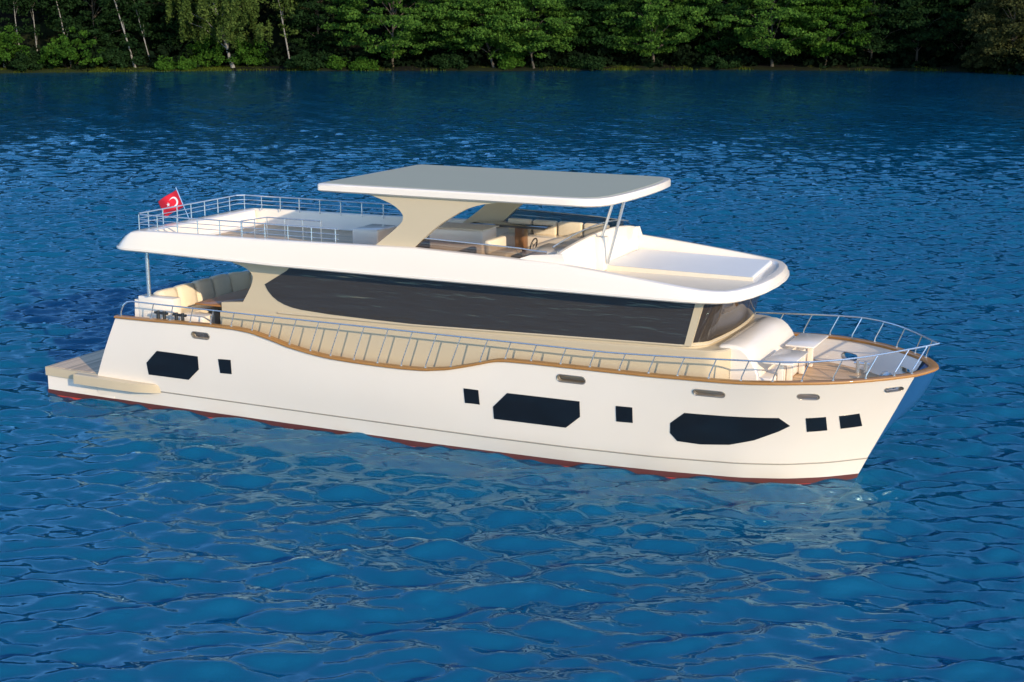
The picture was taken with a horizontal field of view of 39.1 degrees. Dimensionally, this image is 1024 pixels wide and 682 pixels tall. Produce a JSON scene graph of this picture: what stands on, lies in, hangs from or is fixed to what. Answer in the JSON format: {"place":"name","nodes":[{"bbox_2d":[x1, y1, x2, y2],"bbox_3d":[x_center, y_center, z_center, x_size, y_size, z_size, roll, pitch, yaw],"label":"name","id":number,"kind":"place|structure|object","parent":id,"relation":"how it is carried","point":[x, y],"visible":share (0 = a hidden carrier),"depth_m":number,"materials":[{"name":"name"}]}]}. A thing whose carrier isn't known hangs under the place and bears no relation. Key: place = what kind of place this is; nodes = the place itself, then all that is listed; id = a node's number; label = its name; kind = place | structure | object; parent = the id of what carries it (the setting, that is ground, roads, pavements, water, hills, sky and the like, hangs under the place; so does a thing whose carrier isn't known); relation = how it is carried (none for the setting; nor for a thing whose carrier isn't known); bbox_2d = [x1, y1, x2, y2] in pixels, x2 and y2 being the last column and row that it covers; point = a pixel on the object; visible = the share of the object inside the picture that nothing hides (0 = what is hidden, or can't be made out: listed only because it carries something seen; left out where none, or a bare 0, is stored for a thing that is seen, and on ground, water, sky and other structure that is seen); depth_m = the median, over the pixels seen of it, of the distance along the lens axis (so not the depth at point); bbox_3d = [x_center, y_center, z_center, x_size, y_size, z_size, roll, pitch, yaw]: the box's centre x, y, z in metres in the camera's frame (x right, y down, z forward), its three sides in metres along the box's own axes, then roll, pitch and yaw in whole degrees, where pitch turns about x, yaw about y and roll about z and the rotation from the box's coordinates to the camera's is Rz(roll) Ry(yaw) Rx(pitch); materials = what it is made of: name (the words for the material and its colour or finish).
{"place":"outdoors","nodes":[
{"label":"outdoors","id":0,"kind":"place"},
{"bbox_2d":[0,0,1023,681],"bbox_3d":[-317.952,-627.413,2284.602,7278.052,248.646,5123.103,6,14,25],"label":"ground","id":1,"kind":"structure","parent":0,"point":[536,648],"depth_m":50.85,"materials":[{"name":"liquid"}]},
{"bbox_2d":[0,0,14,66],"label":"birch tree","id":2,"kind":"object","parent":1,"relation":"on","point":[6,1],"visible":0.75,"depth_m":282.48,"materials":[{"name":"green plant"}]},
{"bbox_2d":[0,25,29,63],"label":"shrub","id":3,"kind":"object","parent":1,"relation":"on","point":[8,41],"visible":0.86,"depth_m":281.14,"materials":[{"name":"green plant"}]},
{"bbox_2d":[0,0,34,44],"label":"birch tree","id":4,"kind":"object","parent":1,"relation":"on","point":[27,2],"visible":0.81,"depth_m":286.79,"materials":[{"name":"white plant"}]},
{"bbox_2d":[13,0,47,50],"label":"birch tree","id":5,"kind":"object","parent":1,"relation":"on","point":[35,33],"visible":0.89,"depth_m":290.56,"materials":[{"name":"white plant"}]},
{"bbox_2d":[4,49,57,70],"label":"shrub","id":6,"kind":"object","parent":1,"relation":"on","point":[21,61],"visible":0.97,"depth_m":280.76,"materials":[{"name":"green plant"}]},
{"bbox_2d":[35,0,77,33],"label":"birch tree","id":7,"kind":"object","parent":1,"relation":"on","point":[62,30],"visible":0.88,"depth_m":288.56,"materials":[{"name":"white plant"}]},
{"bbox_2d":[37,26,108,67],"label":"shrub","id":8,"kind":"object","parent":1,"relation":"on","point":[64,51],"visible":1,"depth_m":282.73,"materials":[{"name":"green plant"}]},
{"bbox_2d":[42,0,140,49],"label":"dark tree","id":9,"kind":"object","parent":1,"relation":"on","point":[107,17],"visible":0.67,"depth_m":292.34,"materials":[{"name":"green plant"}]},
{"bbox_2d":[84,33,145,67],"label":"shrub","id":10,"kind":"object","parent":1,"relation":"on","point":[111,53],"visible":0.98,"depth_m":286.48,"materials":[{"name":"green plant"}]},
{"bbox_2d":[96,0,136,67],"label":"birch tree","id":11,"kind":"object","parent":1,"relation":"on","point":[124,34],"visible":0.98,"depth_m":287.89,"materials":[{"name":"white plant"}]},
{"bbox_2d":[115,0,156,60],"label":"birch tree","id":12,"kind":"object","parent":1,"relation":"on","point":[139,5],"visible":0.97,"depth_m":290.26,"materials":[{"name":"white plant"}]},
{"bbox_2d":[152,55,175,70],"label":"shrub","id":13,"kind":"object","parent":1,"relation":"on","point":[163,64],"visible":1,"depth_m":287.24,"materials":[{"name":"green plant"}]},
{"bbox_2d":[131,0,225,47],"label":"dark tree","id":14,"kind":"object","parent":1,"relation":"on","point":[157,33],"visible":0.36,"depth_m":295.83,"materials":[{"name":"green plant"}]},
{"bbox_2d":[175,55,196,69],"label":"shrub","id":15,"kind":"object","parent":1,"relation":"on","point":[187,64],"visible":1,"depth_m":288.49,"materials":[{"name":"green plant"}]},
{"bbox_2d":[182,34,226,66],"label":"shrub","id":16,"kind":"object","parent":1,"relation":"on","point":[205,50],"visible":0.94,"depth_m":290.93,"materials":[{"name":"green plant"}]},
{"bbox_2d":[163,0,273,67],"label":"birch tree","id":17,"kind":"object","parent":1,"relation":"on","point":[232,22],"visible":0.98,"depth_m":287.08,"materials":[{"name":"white plant"}]},
{"bbox_2d":[225,38,273,65],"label":"shrub","id":18,"kind":"object","parent":1,"relation":"on","point":[254,57],"visible":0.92,"depth_m":293.04,"materials":[{"name":"green plant"}]},
{"bbox_2d":[259,0,301,58],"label":"birch tree","id":19,"kind":"object","parent":1,"relation":"on","point":[284,6],"visible":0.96,"depth_m":293.18,"materials":[{"name":"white plant"}]},
{"bbox_2d":[283,49,340,69],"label":"shrub","id":20,"kind":"object","parent":1,"relation":"on","point":[304,60],"visible":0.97,"depth_m":289.70,"materials":[{"name":"green plant"}]},
{"bbox_2d":[268,0,364,52],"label":"dark tree","id":21,"kind":"object","parent":1,"relation":"on","point":[300,21],"visible":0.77,"depth_m":296.56,"materials":[{"name":"dark leaves"},{"name":"white bark"}]},
{"bbox_2d":[322,55,351,69],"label":"shrub","id":22,"kind":"object","parent":1,"relation":"on","point":[335,64],"visible":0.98,"depth_m":289.92,"materials":[{"name":"green plant"}]},
{"bbox_2d":[348,56,380,70],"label":"shrub","id":23,"kind":"object","parent":1,"relation":"on","point":[363,63],"visible":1,"depth_m":290.27,"materials":[{"name":"green plant"}]},
{"bbox_2d":[321,0,448,65],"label":"maple tree","id":24,"kind":"object","parent":1,"relation":"on","point":[350,9],"visible":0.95,"depth_m":286.93,"materials":[{"name":"green plant"}]},
{"bbox_2d":[397,0,495,52],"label":"maple tree","id":25,"kind":"object","parent":1,"relation":"on","point":[430,36],"visible":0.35,"depth_m":290.19,"materials":[{"name":"green plant"}]},
{"bbox_2d":[427,53,467,69],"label":"shrub","id":26,"kind":"object","parent":1,"relation":"on","point":[456,61],"visible":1,"depth_m":290.61,"materials":[{"name":"green plant"}]},
{"bbox_2d":[426,0,539,67],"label":"maple tree","id":27,"kind":"object","parent":1,"relation":"on","point":[482,33],"visible":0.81,"depth_m":285.62,"materials":[{"name":"green plant"}]},
{"bbox_2d":[497,51,525,69],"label":"shrub","id":28,"kind":"object","parent":1,"relation":"on","point":[508,60],"visible":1,"depth_m":290.36,"materials":[{"name":"green plant"}]},
{"bbox_2d":[0,0,1023,74],"bbox_3d":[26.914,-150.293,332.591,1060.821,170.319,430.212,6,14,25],"label":"background wood","id":29,"kind":"object","parent":1,"relation":"on","point":[682,56],"visible":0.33,"depth_m":295.59,"materials":[{"name":"green plant"}]},
{"bbox_2d":[1,64,1023,74],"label":"grass","id":30,"kind":"structure","parent":1,"relation":"on","point":[213,68],"depth_m":290.81,"materials":[{"name":"green plant"}]},
{"bbox_2d":[469,0,582,67],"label":"maple tree","id":31,"kind":"object","parent":1,"relation":"on","point":[540,38],"visible":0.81,"depth_m":286.37,"materials":[{"name":"green plant"}]},
{"bbox_2d":[556,54,607,69],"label":"shrub","id":32,"kind":"object","parent":1,"relation":"on","point":[594,62],"visible":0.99,"depth_m":292.16,"materials":[{"name":"green plant"}]},
{"bbox_2d":[541,0,637,46],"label":"dark tree","id":33,"kind":"object","parent":1,"relation":"on","point":[576,7],"visible":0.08,"depth_m":298.61,"materials":[{"name":"green plant"}]},
{"bbox_2d":[548,0,652,54],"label":"maple tree","id":34,"kind":"object","parent":1,"relation":"on","point":[587,33],"visible":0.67,"depth_m":291.33,"materials":[{"name":"green plant"}]},
{"bbox_2d":[591,0,710,59],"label":"maple tree","id":35,"kind":"object","parent":1,"relation":"on","point":[669,18],"visible":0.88,"depth_m":289.88,"materials":[{"name":"green plant"}]},
{"bbox_2d":[662,0,755,45],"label":"dark tree","id":36,"kind":"object","parent":1,"relation":"on","point":[698,38],"visible":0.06,"depth_m":304.36,"materials":[{"name":"green plant"}]},
{"bbox_2d":[695,54,741,68],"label":"shrub","id":37,"kind":"object","parent":1,"relation":"on","point":[713,60],"visible":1,"depth_m":295.30,"materials":[{"name":"green plant"}]},
{"bbox_2d":[666,0,773,56],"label":"maple tree","id":38,"kind":"object","parent":1,"relation":"on","point":[717,9],"visible":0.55,"depth_m":296.14,"materials":[{"name":"green plant"}]},
{"bbox_2d":[701,0,840,66],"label":"maple tree","id":39,"kind":"object","parent":1,"relation":"on","point":[781,9],"visible":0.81,"depth_m":287.54,"materials":[{"name":"green plant"}]},
{"bbox_2d":[777,0,880,65],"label":"maple tree","id":40,"kind":"object","parent":1,"relation":"on","point":[812,10],"visible":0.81,"depth_m":288.39,"materials":[{"name":"green plant"}]},
{"bbox_2d":[819,0,923,58],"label":"dark tree","id":41,"kind":"object","parent":1,"relation":"on","point":[884,45],"visible":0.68,"depth_m":289.63,"materials":[{"name":"green plant"}]},
{"bbox_2d":[867,0,971,64],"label":"dark tree","id":42,"kind":"object","parent":1,"relation":"on","point":[931,34],"visible":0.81,"depth_m":287.67,"materials":[{"name":"green plant"}]},
{"bbox_2d":[905,0,1008,51],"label":"dark tree","id":43,"kind":"object","parent":1,"relation":"on","point":[953,43],"visible":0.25,"depth_m":289.32,"materials":[{"name":"green plant"}]},
{"bbox_2d":[960,35,1009,70],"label":"shrub","id":44,"kind":"object","parent":1,"relation":"on","point":[979,59],"visible":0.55,"depth_m":278.58,"materials":[{"name":"green plant"}]},
{"bbox_2d":[961,0,1023,71],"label":"olive tree","id":45,"kind":"object","parent":1,"relation":"on","point":[997,43],"visible":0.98,"depth_m":271.79,"materials":[{"name":"green plant"}]},
{"bbox_2d":[0,70,1023,681],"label":"water","id":46,"kind":"structure","parent":0,"point":[746,86],"depth_m":119.55,"materials":[{"name":"blue liquid"}]},
{"bbox_2d":[45,165,939,520],"bbox_3d":[-1.432,-0.423,39.813,25.752,8.182,5.964,6,14,25],"label":"yacht","id":47,"kind":"object","parent":46,"relation":"on","point":[617,357],"visible":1,"depth_m":36.99,"materials":[{"name":"white"}]},
{"bbox_2d":[158,187,188,216],"bbox_3d":[-10.164,-4.104,43.318,1.279,1.060,0.090,7,15,28],"label":"flag","id":48,"kind":"object","parent":47,"relation":"attached to","point":[172,199],"visible":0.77,"depth_m":43.32,"materials":[{"name":"red fabric"}]},
{"bbox_2d":[135,271,252,337],"bbox_3d":[-8.860,-1.156,43.307,2.430,1.253,4.634,6,14,25],"label":"sofa","id":49,"kind":"object","parent":47,"relation":"on","point":[191,294],"visible":0.52,"depth_m":42.70,"materials":[{"name":"beige fabric"}]},
{"bbox_2d":[195,289,248,306],"bbox_3d":[-8.170,-0.896,43.086,1.250,0.844,2.500,6,14,25],"label":"cockpit table","id":50,"kind":"object","parent":47,"relation":"on","point":[239,295],"visible":0.29,"depth_m":42.72,"materials":[{"name":"brown wood"}]},
{"bbox_2d":[470,220,552,250],"bbox_3d":[-0.029,-2.905,40.173,2.300,0.705,0.600,6,14,25],"label":"dining table","id":51,"kind":"object","parent":47,"relation":"on","point":[521,235],"visible":0.56,"depth_m":39.86,"materials":[{"name":"brown"}]},
{"bbox_2d":[763,349,808,380],"bbox_3d":[6.644,0.756,35.015,0.730,0.794,1.540,6,14,25],"label":"foredeck table","id":52,"kind":"object","parent":47,"relation":"on","point":[787,355],"visible":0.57,"depth_m":34.90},
{"bbox_2d":[785,333,828,373],"bbox_3d":[7.519,0.353,36.790,0.730,0.794,1.540,6,14,25],"label":"foredeck table","id":53,"kind":"object","parent":47,"relation":"on","point":[804,341],"visible":0.85,"depth_m":36.61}
]}

